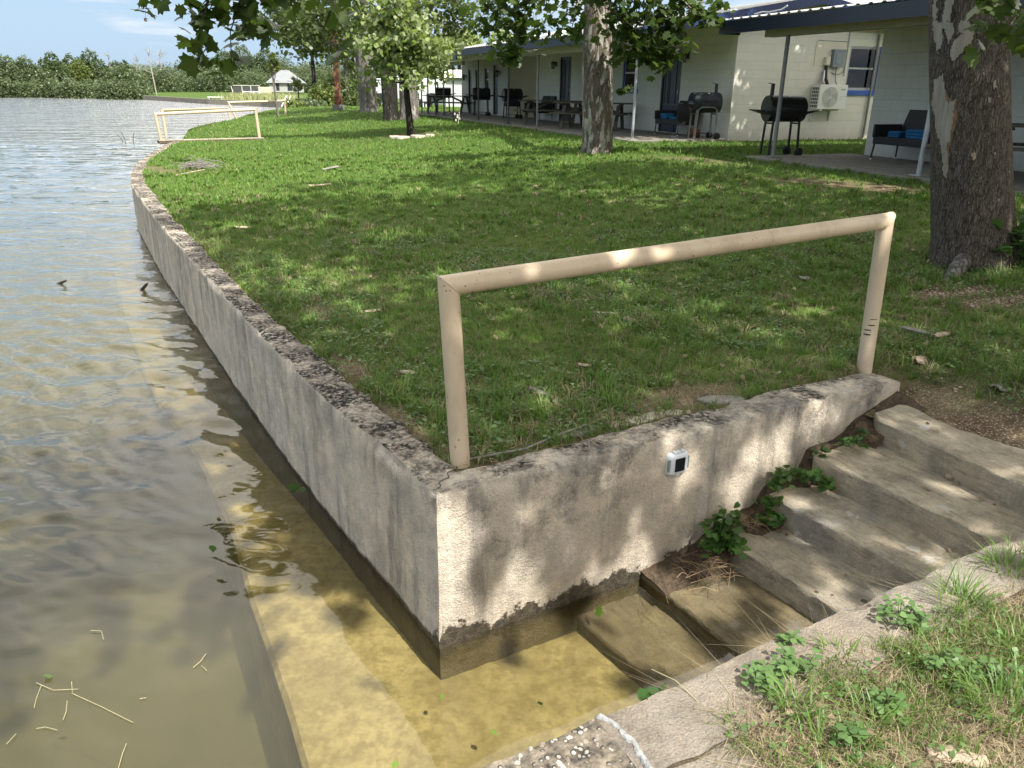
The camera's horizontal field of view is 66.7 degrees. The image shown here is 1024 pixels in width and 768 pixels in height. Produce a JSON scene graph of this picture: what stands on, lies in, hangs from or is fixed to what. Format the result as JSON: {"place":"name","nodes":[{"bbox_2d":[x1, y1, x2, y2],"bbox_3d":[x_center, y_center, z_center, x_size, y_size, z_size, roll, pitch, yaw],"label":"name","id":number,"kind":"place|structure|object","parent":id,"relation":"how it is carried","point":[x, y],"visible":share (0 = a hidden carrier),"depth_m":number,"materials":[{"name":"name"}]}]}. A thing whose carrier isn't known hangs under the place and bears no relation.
{"place":"outdoors","nodes":[
{"label":"outdoors","id":0,"kind":"place"},
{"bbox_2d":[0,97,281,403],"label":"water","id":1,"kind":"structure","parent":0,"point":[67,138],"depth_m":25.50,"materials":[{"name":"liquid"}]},
{"bbox_2d":[0,0,879,71],"label":"sky","id":2,"kind":"structure","parent":0,"point":[31,28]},
{"bbox_2d":[0,164,886,767],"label":"lake bed","id":3,"kind":"object","parent":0,"point":[106,528],"depth_m":5.56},
{"bbox_2d":[88,91,1023,767],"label":"ground","id":4,"kind":"structure","parent":0,"point":[968,411],"depth_m":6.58,"materials":[{"name":"plant"}]},
{"bbox_2d":[0,53,19,81],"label":"tree","id":5,"kind":"object","parent":4,"relation":"on","point":[6,57],"visible":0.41,"depth_m":129.07,"materials":[{"name":"green plant"}]},
{"bbox_2d":[6,54,45,81],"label":"tree","id":6,"kind":"object","parent":4,"relation":"on","point":[32,66],"visible":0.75,"depth_m":127.43,"materials":[{"name":"green plant"}]},
{"bbox_2d":[36,51,68,80],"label":"tree","id":7,"kind":"object","parent":4,"relation":"on","point":[54,65],"visible":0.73,"depth_m":129.21,"materials":[{"name":"green plant"}]},
{"bbox_2d":[0,55,157,98],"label":"shore thicket","id":8,"kind":"object","parent":4,"relation":"on","point":[108,85],"visible":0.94,"depth_m":119.29,"materials":[{"name":"green plant"}]},
{"bbox_2d":[64,58,96,82],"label":"tree","id":9,"kind":"object","parent":4,"relation":"on","point":[78,70],"visible":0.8,"depth_m":131.09,"materials":[{"name":"green plant"}]},
{"bbox_2d":[73,47,109,78],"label":"tree","id":10,"kind":"object","parent":4,"relation":"on","point":[87,62],"visible":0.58,"depth_m":133.21,"materials":[{"name":"green plant"}]},
{"bbox_2d":[160,107,230,139],"bbox_3d":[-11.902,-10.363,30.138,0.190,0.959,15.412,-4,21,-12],"label":"pipe railing","id":11,"kind":"object","parent":4,"relation":"on","point":[174,110],"visible":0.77,"depth_m":25.20,"materials":[{"name":"metal"}]},
{"bbox_2d":[170,155,226,169],"bbox_3d":[-6.239,-4.391,15.480,1.110,0.320,0.586,-4,21,-12],"label":"brush pile","id":12,"kind":"object","parent":4,"relation":"on","point":[199,165],"visible":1,"depth_m":15.48,"materials":[{"name":"grey plant"}]},
{"bbox_2d":[157,137,264,143],"bbox_3d":[-9.024,-7.343,23.474,3.089,0.100,0.280,-13,25,-33],"label":"concrete strip","id":13,"kind":"object","parent":4,"relation":"on","point":[187,140],"visible":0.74,"depth_m":23.23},
{"bbox_2d":[153,108,260,139],"bbox_3d":[-9.050,-7.733,23.283,3.060,0.992,0.109,-14,25,-34],"label":"pipe railing","id":14,"kind":"object","parent":13,"relation":"on","point":[156,114],"visible":0.98,"depth_m":23.05,"materials":[{"name":"metal"}]},
{"bbox_2d":[142,95,283,107],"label":"bulkhead","id":15,"kind":"object","parent":4,"relation":"on","point":[208,101],"visible":0.39,"depth_m":94.96,"materials":[{"name":"concrete"}]},
{"bbox_2d":[221,44,260,79],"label":"tree","id":16,"kind":"object","parent":4,"relation":"on","point":[244,52],"visible":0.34,"depth_m":160.69,"materials":[{"name":"green plant"}]},
{"bbox_2d":[231,85,259,93],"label":"fence","id":17,"kind":"object","parent":4,"relation":"on","point":[236,88],"visible":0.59,"depth_m":133.86,"materials":[{"name":"white plastic"}]},
{"bbox_2d":[227,100,286,118],"bbox_3d":[-12.715,-13.728,38.971,2.933,0.949,0.182,-13,25,-31],"label":"pipe railing","id":18,"kind":"object","parent":4,"relation":"on","point":[258,101],"visible":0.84,"depth_m":38.84,"materials":[{"name":"metal"}]},
{"bbox_2d":[215,92,304,100],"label":"tall grass","id":19,"kind":"structure","parent":4,"relation":"on","point":[251,96],"depth_m":96.27,"materials":[{"name":"plant"}]},
{"bbox_2d":[247,49,281,74],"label":"tree","id":20,"kind":"object","parent":4,"relation":"on","point":[258,59],"visible":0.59,"depth_m":160.33,"materials":[{"name":"green plant"}]},
{"bbox_2d":[265,49,280,116],"bbox_3d":[-11.627,-14.746,38.271,0.701,3.227,0.735,1,21,0],"label":"sapling","id":21,"kind":"object","parent":4,"relation":"on","point":[271,65],"visible":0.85,"depth_m":37.92,"materials":[{"name":"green plant"}]},
{"bbox_2d":[266,70,304,91],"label":"house","id":22,"kind":"structure","parent":4,"relation":"on","point":[283,80],"depth_m":138.51,"materials":[{"name":"white paint"}]},
{"bbox_2d":[114,51,461,92],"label":"point thicket","id":23,"kind":"object","parent":4,"relation":"on","point":[173,81],"visible":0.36,"depth_m":149.11,"materials":[{"name":"green plant"}]},
{"bbox_2d":[282,98,305,107],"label":"bush","id":24,"kind":"object","parent":4,"relation":"on","point":[297,104],"visible":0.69,"depth_m":59.85,"materials":[{"name":"green plant"}]},
{"bbox_2d":[289,76,303,97],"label":"sapling","id":25,"kind":"object","parent":4,"relation":"on","point":[297,83],"visible":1,"depth_m":85.98,"materials":[{"name":"green plant"}]},
{"bbox_2d":[294,97,327,107],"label":"bush","id":26,"kind":"object","parent":4,"relation":"on","point":[314,102],"visible":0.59,"depth_m":62.37,"materials":[{"name":"green plant"}]},
{"bbox_2d":[276,3,355,96],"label":"background tree","id":27,"kind":"object","parent":4,"relation":"on","point":[313,75],"visible":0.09,"depth_m":81.66,"materials":[{"name":"green plant"}]},
{"bbox_2d":[306,83,334,106],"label":"bush","id":28,"kind":"object","parent":4,"relation":"on","point":[326,94],"visible":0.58,"depth_m":65.47,"materials":[{"name":"green plant"}]},
{"bbox_2d":[317,71,358,105],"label":"bush","id":29,"kind":"object","parent":4,"relation":"on","point":[352,89],"visible":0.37,"depth_m":68.54,"materials":[{"name":"green plant"}]},
{"bbox_2d":[331,29,344,110],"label":"pole","id":30,"kind":"object","parent":4,"relation":"on","point":[338,105],"visible":0.61,"depth_m":41.24,"materials":[{"name":"brown wood"}]},
{"bbox_2d":[302,17,373,104],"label":"background tree","id":31,"kind":"object","parent":4,"relation":"on","point":[324,38],"visible":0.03,"depth_m":78.03,"materials":[{"name":"green plant"}]},
{"bbox_2d":[328,24,356,105],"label":"young tree","id":32,"kind":"object","parent":4,"relation":"on","point":[350,67],"visible":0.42,"depth_m":68.28,"materials":[{"name":"green plant"}]},
{"bbox_2d":[240,0,493,111],"bbox_3d":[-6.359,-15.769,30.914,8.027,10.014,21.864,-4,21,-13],"label":"shade tree","id":33,"kind":"object","parent":4,"relation":"on","point":[367,102],"visible":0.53,"depth_m":22.86,"materials":[{"name":"green plant"}]},
{"bbox_2d":[343,0,465,135],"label":"young tree","id":34,"kind":"object","parent":4,"relation":"on","point":[404,39],"visible":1,"depth_m":21.82,"materials":[{"name":"green plant"}]},
{"bbox_2d":[347,0,470,120],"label":"shade tree","id":35,"kind":"object","parent":4,"relation":"on","point":[390,104],"visible":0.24,"depth_m":29.98,"materials":[{"name":"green plant"}]},
{"bbox_2d":[399,0,438,119],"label":"shade tree","id":36,"kind":"object","parent":4,"relation":"on","point":[414,102],"visible":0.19,"depth_m":30.18,"materials":[{"name":"grey plant"}]},
{"bbox_2d":[397,76,445,106],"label":"travel trailer","id":37,"kind":"object","parent":4,"relation":"on","point":[431,88],"visible":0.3,"depth_m":75.24,"materials":[{"name":"white metal"}]},
{"bbox_2d":[444,70,461,106],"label":"white shed","id":38,"kind":"structure","parent":4,"relation":"on","point":[458,85],"depth_m":56.73,"materials":[{"name":"paint"}]},
{"bbox_2d":[435,29,483,77],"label":"background tree","id":39,"kind":"object","parent":4,"relation":"on","point":[469,41],"visible":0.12,"depth_m":83.95,"materials":[{"name":"green plant"}]},
{"bbox_2d":[419,48,536,118],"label":"cabin block","id":40,"kind":"structure","parent":4,"relation":"on","point":[493,73],"depth_m":33.35,"materials":[{"name":"white paint"}]},
{"bbox_2d":[431,85,456,111],"bbox_3d":[-3.301,-13.773,37.400,1.260,1.316,0.530,1,21,0],"label":"barrel grill","id":41,"kind":"object","parent":40,"relation":"on","point":[439,90],"visible":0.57,"depth_m":37.18,"materials":[{"name":"black metal"}]},
{"bbox_2d":[419,95,473,113],"bbox_3d":[-2.939,-12.989,36.159,2.300,0.764,1.628,6,22,14],"label":"picnic table","id":42,"kind":"object","parent":40,"relation":"on","point":[462,102],"visible":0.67,"depth_m":35.94,"materials":[{"name":"brown wood"}]},
{"bbox_2d":[466,83,495,115],"bbox_3d":[-1.285,-11.896,32.532,1.260,1.316,0.548,-3,21,-9],"label":"barrel grill","id":43,"kind":"object","parent":40,"relation":"on","point":[484,94],"visible":0.99,"depth_m":32.34,"materials":[{"name":"black metal"}]},
{"bbox_2d":[494,64,497,113],"bbox_3d":[-0.664,-12.757,33.766,0.110,2.030,0.580,-7,22,-20],"label":"door","id":44,"kind":"structure","parent":40,"relation":"in","point":[495,66],"depth_m":33.83,"materials":[{"name":"blue paint"}]},
{"bbox_2d":[113,141,899,767],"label":"seawall","id":45,"kind":"object","parent":4,"relation":"on","point":[387,591],"visible":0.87,"depth_m":3.91,"materials":[{"name":"concrete"}]},
{"bbox_2d":[665,449,689,475],"bbox_3d":[0.829,0.396,3.895,0.132,0.138,0.041,-11,24,-27],"label":"solar light","id":46,"kind":"object","parent":45,"relation":"attached to","point":[677,462],"visible":1,"depth_m":3.87,"materials":[{"name":"grey plastic"}]},
{"bbox_2d":[470,424,586,459],"bbox_3d":[0.107,0.282,3.757,0.704,0.020,0.064,-13,25,-32],"label":"root stick","id":47,"kind":"object","parent":4,"relation":"on","point":[530,446],"visible":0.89,"depth_m":3.71,"materials":[{"name":"wood"}]},
{"bbox_2d":[131,0,1023,280],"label":"sycamore tree","id":48,"kind":"object","parent":4,"relation":"on","point":[973,44],"visible":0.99,"depth_m":6.36,"materials":[{"name":"brown plant"}]},
{"bbox_2d":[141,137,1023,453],"bbox_3d":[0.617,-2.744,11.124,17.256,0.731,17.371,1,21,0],"label":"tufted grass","id":49,"kind":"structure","parent":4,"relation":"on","point":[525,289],"depth_m":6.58,"materials":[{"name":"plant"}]},
{"bbox_2d":[458,0,734,153],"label":"sycamore tree","id":50,"kind":"object","parent":4,"relation":"on","point":[599,20],"visible":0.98,"depth_m":14.56,"materials":[{"name":"green plant"}]},
{"bbox_2d":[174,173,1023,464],"bbox_3d":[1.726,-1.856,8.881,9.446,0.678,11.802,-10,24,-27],"label":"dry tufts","id":51,"kind":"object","parent":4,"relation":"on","point":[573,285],"visible":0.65,"depth_m":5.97,"materials":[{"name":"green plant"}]},
{"bbox_2d":[189,183,1018,767],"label":"leaf litter","id":52,"kind":"object","parent":4,"relation":"on","point":[789,533],"visible":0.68,"depth_m":4.17,"materials":[{"name":"plant"}]},
{"bbox_2d":[188,209,1023,478],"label":"dry thatch","id":53,"kind":"object","parent":4,"relation":"on","point":[701,402],"visible":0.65,"depth_m":5.32,"materials":[{"name":"beige plant"}]},
{"bbox_2d":[216,226,1023,456],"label":"lawn weeds","id":54,"kind":"object","parent":4,"relation":"on","point":[738,344],"visible":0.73,"depth_m":5.62,"materials":[{"name":"green plant"}]},
{"bbox_2d":[436,212,895,468],"bbox_3d":[0.955,-0.287,4.046,2.896,1.027,0.119,-10,24,-27],"label":"pipe railing","id":55,"kind":"object","parent":4,"relation":"on","point":[452,288],"visible":0.95,"depth_m":3.63,"materials":[{"name":"metal"}]},
{"bbox_2d":[454,0,884,142],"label":"cabin block","id":56,"kind":"structure","parent":4,"relation":"on","point":[742,70],"depth_m":20.28,"materials":[{"name":"beige"}]},
{"bbox_2d":[495,88,527,118],"bbox_3d":[0.005,-10.814,30.038,1.260,1.103,0.548,-6,22,-17],"label":"barrel grill","id":57,"kind":"object","parent":56,"relation":"on","point":[515,95],"visible":0.99,"depth_m":29.82,"materials":[{"name":"black metal"}]},
{"bbox_2d":[524,96,555,120],"bbox_3d":[1.035,-10.173,28.729,0.787,0.860,1.162,-7,22,-20],"label":"wicker seat","id":58,"kind":"object","parent":56,"relation":"on","point":[550,105],"visible":0.53,"depth_m":28.35,"materials":[{"name":"wicker"}]},
{"bbox_2d":[513,100,581,125],"bbox_3d":[1.399,-9.036,25.922,2.300,0.764,1.628,8,22,18],"label":"picnic table","id":59,"kind":"object","parent":56,"relation":"on","point":[528,109],"visible":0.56,"depth_m":25.73,"materials":[{"name":"brown wood"}]},
{"bbox_2d":[559,56,571,120],"bbox_3d":[1.928,-10.448,27.629,0.110,2.150,0.920,-7,22,-20],"label":"door","id":60,"kind":"structure","parent":56,"relation":"in","point":[565,76],"depth_m":27.59,"materials":[{"name":"blue paint"}]},
{"bbox_2d":[549,102,632,130],"bbox_3d":[2.409,-8.017,23.285,2.300,0.764,1.628,7,22,16],"label":"picnic table","id":61,"kind":"object","parent":56,"relation":"on","point":[618,112],"visible":0.81,"depth_m":23.09,"materials":[{"name":"brown wood"}]},
{"bbox_2d":[622,58,637,92],"bbox_3d":[3.583,-9.320,23.493,0.140,1.030,1.010,-7,22,-20],"label":"window","id":62,"kind":"structure","parent":56,"relation":"in","point":[628,74],"depth_m":23.66,"materials":[{"name":"blue paint"}]},
{"bbox_2d":[658,51,682,131],"bbox_3d":[4.446,-8.121,21.699,0.110,2.090,0.980,-7,22,-20],"label":"door","id":63,"kind":"structure","parent":56,"relation":"in","point":[670,89],"depth_m":21.72,"materials":[{"name":"blue paint"}]},
{"bbox_2d":[654,101,699,135],"bbox_3d":[4.436,-7.088,20.757,0.787,0.860,1.162,-7,22,-20],"label":"wicker seat","id":64,"kind":"object","parent":56,"relation":"on","point":[682,113],"visible":0.64,"depth_m":20.62,"materials":[{"name":"wicker"}]},
{"bbox_2d":[678,83,722,138],"bbox_3d":[4.642,-6.739,19.254,1.004,1.316,0.548,-3,21,-10],"label":"barrel grill","id":65,"kind":"object","parent":56,"relation":"on","point":[705,102],"visible":1,"depth_m":19.09,"materials":[{"name":"grey metal"}]},
{"bbox_2d":[809,84,847,120],"bbox_3d":[8.136,-7.252,20.108,0.904,0.890,0.381,-7,22,-20],"label":"air conditioner","id":66,"kind":"object","parent":56,"relation":"attached to","point":[831,97],"visible":0.99,"depth_m":19.90,"materials":[{"name":"white plastic"}]},
{"bbox_2d":[821,57,830,84],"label":"refrigerant lines","id":67,"kind":"object","parent":66,"relation":"attached to","point":[827,60],"visible":0.97,"depth_m":19.87,"materials":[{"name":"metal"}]},
{"bbox_2d":[830,49,846,84],"bbox_3d":[8.333,-8.123,19.975,0.390,0.843,0.134,-7,22,-20],"label":"electrical box","id":68,"kind":"object","parent":56,"relation":"attached to","point":[837,58],"visible":1,"depth_m":19.85,"materials":[{"name":"grey paint"}]},
{"bbox_2d":[845,46,881,95],"bbox_3d":[9.187,-8.204,20.425,1.140,1.190,0.140,-7,22,-20],"label":"window","id":69,"kind":"structure","parent":56,"relation":"in","point":[861,58],"depth_m":20.44,"materials":[{"name":"white glass"}]},
{"bbox_2d":[696,395,745,404],"bbox_3d":[1.170,0.091,4.345,0.309,0.016,0.105,-1,26,-18],"label":"flat stone","id":70,"kind":"object","parent":4,"relation":"on","point":[727,399],"visible":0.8,"depth_m":4.34,"materials":[{"name":"grey stone"}]},
{"bbox_2d":[482,533,1023,767],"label":"concrete kerb","id":71,"kind":"structure","parent":4,"relation":"on","point":[645,733],"depth_m":2.18,"materials":[{"name":"concrete"}]},
{"bbox_2d":[637,682,665,700],"bbox_3d":[0.433,0.894,2.240,0.148,0.059,0.095,-5,22,-14],"label":"weed","id":72,"kind":"object","parent":71,"relation":"on","point":[644,694],"visible":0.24,"depth_m":2.24,"materials":[{"name":"green plant"}]},
{"bbox_2d":[740,654,798,696],"bbox_3d":[0.737,0.846,2.234,0.163,0.078,0.147,1,21,0],"label":"clover","id":73,"kind":"object","parent":71,"relation":"on","point":[769,669],"visible":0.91,"depth_m":2.23,"materials":[{"name":"green plant"}]},
{"bbox_2d":[776,630,805,645],"bbox_3d":[0.864,0.794,2.409,0.090,0.056,0.064,1,21,0],"label":"clover","id":74,"kind":"object","parent":71,"relation":"on","point":[786,637],"visible":0.87,"depth_m":2.40,"materials":[{"name":"green plant"}]},
{"bbox_2d":[775,642,822,675],"bbox_3d":[0.841,0.820,2.303,0.136,0.082,0.136,12,24,27],"label":"clover","id":75,"kind":"object","parent":71,"relation":"on","point":[801,661],"visible":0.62,"depth_m":2.29,"materials":[{"name":"green plant"}]},
{"bbox_2d":[799,631,863,665],"bbox_3d":[0.981,0.802,2.364,0.201,0.077,0.170,1,21,0],"label":"grass tuft","id":76,"kind":"object","parent":71,"relation":"on","point":[836,645],"visible":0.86,"depth_m":2.38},
{"bbox_2d":[875,594,932,635],"bbox_3d":[1.258,0.753,2.503,0.167,0.084,0.172,-9,23,-24],"label":"clover","id":77,"kind":"object","parent":71,"relation":"on","point":[907,616],"visible":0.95,"depth_m":2.50,"materials":[{"name":"green plant"}]},
{"bbox_2d":[911,554,1023,624],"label":"grass tuft","id":78,"kind":"object","parent":71,"relation":"on","point":[958,588],"visible":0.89,"depth_m":2.62,"materials":[{"name":"plant"}]},
{"bbox_2d":[962,534,1023,581],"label":"grass tuft","id":79,"kind":"object","parent":71,"relation":"on","point":[988,557],"visible":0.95,"depth_m":2.83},
{"bbox_2d":[548,497,1023,767],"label":"dead grass","id":80,"kind":"structure","parent":4,"relation":"on","point":[1017,600],"depth_m":2.12,"materials":[{"name":"plant"}]},
{"bbox_2d":[577,405,1023,692],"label":"concrete steps","id":81,"kind":"structure","parent":4,"relation":"on","point":[881,503],"depth_m":3.85,"materials":[{"name":"concrete"}]},
{"bbox_2d":[660,507,775,601],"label":"dead vines","id":82,"kind":"object","parent":81,"relation":"on","point":[719,566],"visible":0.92,"depth_m":3.96,"materials":[{"name":"plant"}]},
{"bbox_2d":[641,391,927,595],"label":"dirt","id":83,"kind":"structure","parent":81,"relation":"on","point":[654,574],"depth_m":4.19,"materials":[{"name":"soil"}]},
{"bbox_2d":[698,502,750,560],"bbox_3d":[1.090,0.755,4.029,0.279,0.195,0.297,1,21,0],"label":"creeper","id":84,"kind":"object","parent":83,"relation":"on","point":[723,538],"visible":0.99,"depth_m":4.01,"materials":[{"name":"green plant"}]},
{"bbox_2d":[753,463,836,527],"bbox_3d":[1.499,0.583,4.215,0.494,0.276,0.273,-7,22,-19],"label":"creeper","id":85,"kind":"object","parent":83,"relation":"on","point":[769,502],"visible":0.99,"depth_m":4.18,"materials":[{"name":"green plant"}]},
{"bbox_2d":[809,442,830,457],"bbox_3d":[1.701,0.378,4.307,0.090,0.100,0.132,-11,24,-29],"label":"creeper","id":86,"kind":"object","parent":81,"relation":"on","point":[824,449],"visible":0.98,"depth_m":4.30,"materials":[{"name":"green plant"}]},
{"bbox_2d":[834,426,873,448],"bbox_3d":[1.927,0.300,4.346,0.246,0.092,0.145,-13,25,-31],"label":"weed","id":87,"kind":"object","parent":81,"relation":"on","point":[847,441],"visible":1,"depth_m":4.33,"materials":[{"name":"green plant"}]},
{"bbox_2d":[752,658,854,751],"bbox_3d":[0.782,0.867,2.110,0.277,0.124,0.291,1,21,0],"label":"grass tuft","id":88,"kind":"object","parent":4,"relation":"on","point":[806,697],"visible":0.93,"depth_m":2.15,"materials":[{"name":"plant"}]},
{"bbox_2d":[777,690,897,767],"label":"grass tuft","id":89,"kind":"object","parent":4,"relation":"on","point":[833,733],"visible":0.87,"depth_m":2.03,"materials":[{"name":"plant"}]},
{"bbox_2d":[834,720,869,747],"bbox_3d":[0.887,0.917,2.044,0.095,0.083,0.104,1,21,0],"label":"clover","id":90,"kind":"object","parent":4,"relation":"on","point":[848,732],"visible":0.82,"depth_m":2.02,"materials":[{"name":"green plant"}]},
{"bbox_2d":[703,556,1023,767],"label":"bank grass","id":91,"kind":"structure","parent":4,"relation":"on","point":[964,630],"depth_m":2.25,"materials":[{"name":"plant"}]},
{"bbox_2d":[719,0,1023,194],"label":"cabin block","id":92,"kind":"structure","parent":4,"relation":"on","point":[901,91],"depth_m":13.66,"materials":[{"name":"beige paint"}]},
{"bbox_2d":[749,83,818,154],"bbox_3d":[5.168,-5.030,14.844,1.260,1.316,0.548,-3,21,-9],"label":"barrel grill","id":93,"kind":"object","parent":92,"relation":"on","point":[794,109],"visible":0.96,"depth_m":14.67,"materials":[{"name":"black metal"}]},
{"bbox_2d":[869,110,929,159],"bbox_3d":[7.072,-4.348,13.676,0.787,0.860,1.162,-7,22,-20],"label":"wicker seat","id":94,"kind":"object","parent":92,"relation":"on","point":[915,119],"visible":0.37,"depth_m":13.96,"materials":[{"name":"black wicker"}]},
{"bbox_2d":[905,129,923,138],"bbox_3d":[7.030,-4.286,13.368,0.300,0.146,0.414,-7,22,-20],"label":"folded cushion","id":95,"kind":"object","parent":94,"relation":"on","point":[914,133],"visible":0.59,"depth_m":13.34,"materials":[{"name":"blue fabric"}]},
{"bbox_2d":[926,123,1023,151],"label":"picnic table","id":96,"kind":"object","parent":92,"relation":"on","point":[1020,125],"visible":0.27,"depth_m":10.82,"materials":[{"name":"brown wood"}]},
{"bbox_2d":[818,670,926,767],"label":"grass tuft","id":97,"kind":"object","parent":4,"relation":"on","point":[888,718],"visible":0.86,"depth_m":2.09,"materials":[{"name":"plant"}]},
{"bbox_2d":[860,686,908,716],"bbox_3d":[1.033,0.879,2.155,0.127,0.084,0.112,4,21,9],"label":"clover","id":98,"kind":"object","parent":4,"relation":"on","point":[899,697],"visible":0.79,"depth_m":2.14,"materials":[{"name":"green plant"}]},
{"bbox_2d":[891,624,997,697],"bbox_3d":[1.277,0.810,2.321,0.290,0.104,0.313,1,21,0],"label":"grass tuft","id":99,"kind":"object","parent":4,"relation":"on","point":[911,658],"visible":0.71,"depth_m":2.33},
{"bbox_2d":[918,643,982,691],"bbox_3d":[1.282,0.841,2.275,0.167,0.083,0.157,5,21,11],"label":"clover","id":100,"kind":"object","parent":4,"relation":"on","point":[941,660],"visible":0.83,"depth_m":2.28,"materials":[{"name":"green plant"}]},
{"bbox_2d":[923,745,989,767],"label":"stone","id":101,"kind":"object","parent":4,"relation":"on","point":[965,756],"visible":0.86,"depth_m":2.00,"materials":[{"name":"stone"}]},
{"bbox_2d":[891,281,1023,412],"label":"gravel","id":102,"kind":"structure","parent":4,"relation":"on","point":[997,302],"depth_m":5.91,"materials":[{"name":"gravel"}]},
{"bbox_2d":[939,641,1023,742],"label":"grass tuft","id":103,"kind":"object","parent":4,"relation":"on","point":[1001,678],"visible":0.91,"depth_m":2.18,"materials":[{"name":"plant"}]},
{"bbox_2d":[967,260,1023,288],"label":"grass tuft","id":104,"kind":"object","parent":4,"relation":"on","point":[996,279],"visible":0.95,"depth_m":6.12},
{"bbox_2d":[973,604,1023,667],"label":"grass tuft","id":105,"kind":"object","parent":4,"relation":"on","point":[1012,632],"visible":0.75,"depth_m":2.43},
{"bbox_2d":[978,656,1023,686],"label":"clover","id":106,"kind":"object","parent":4,"relation":"on","point":[983,659],"visible":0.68,"depth_m":2.28,"materials":[{"name":"green plant"}]},
{"bbox_2d":[990,195,1023,259],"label":"shrub","id":107,"kind":"object","parent":4,"relation":"on","point":[1018,229],"visible":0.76,"depth_m":6.42,"materials":[{"name":"green plant"}]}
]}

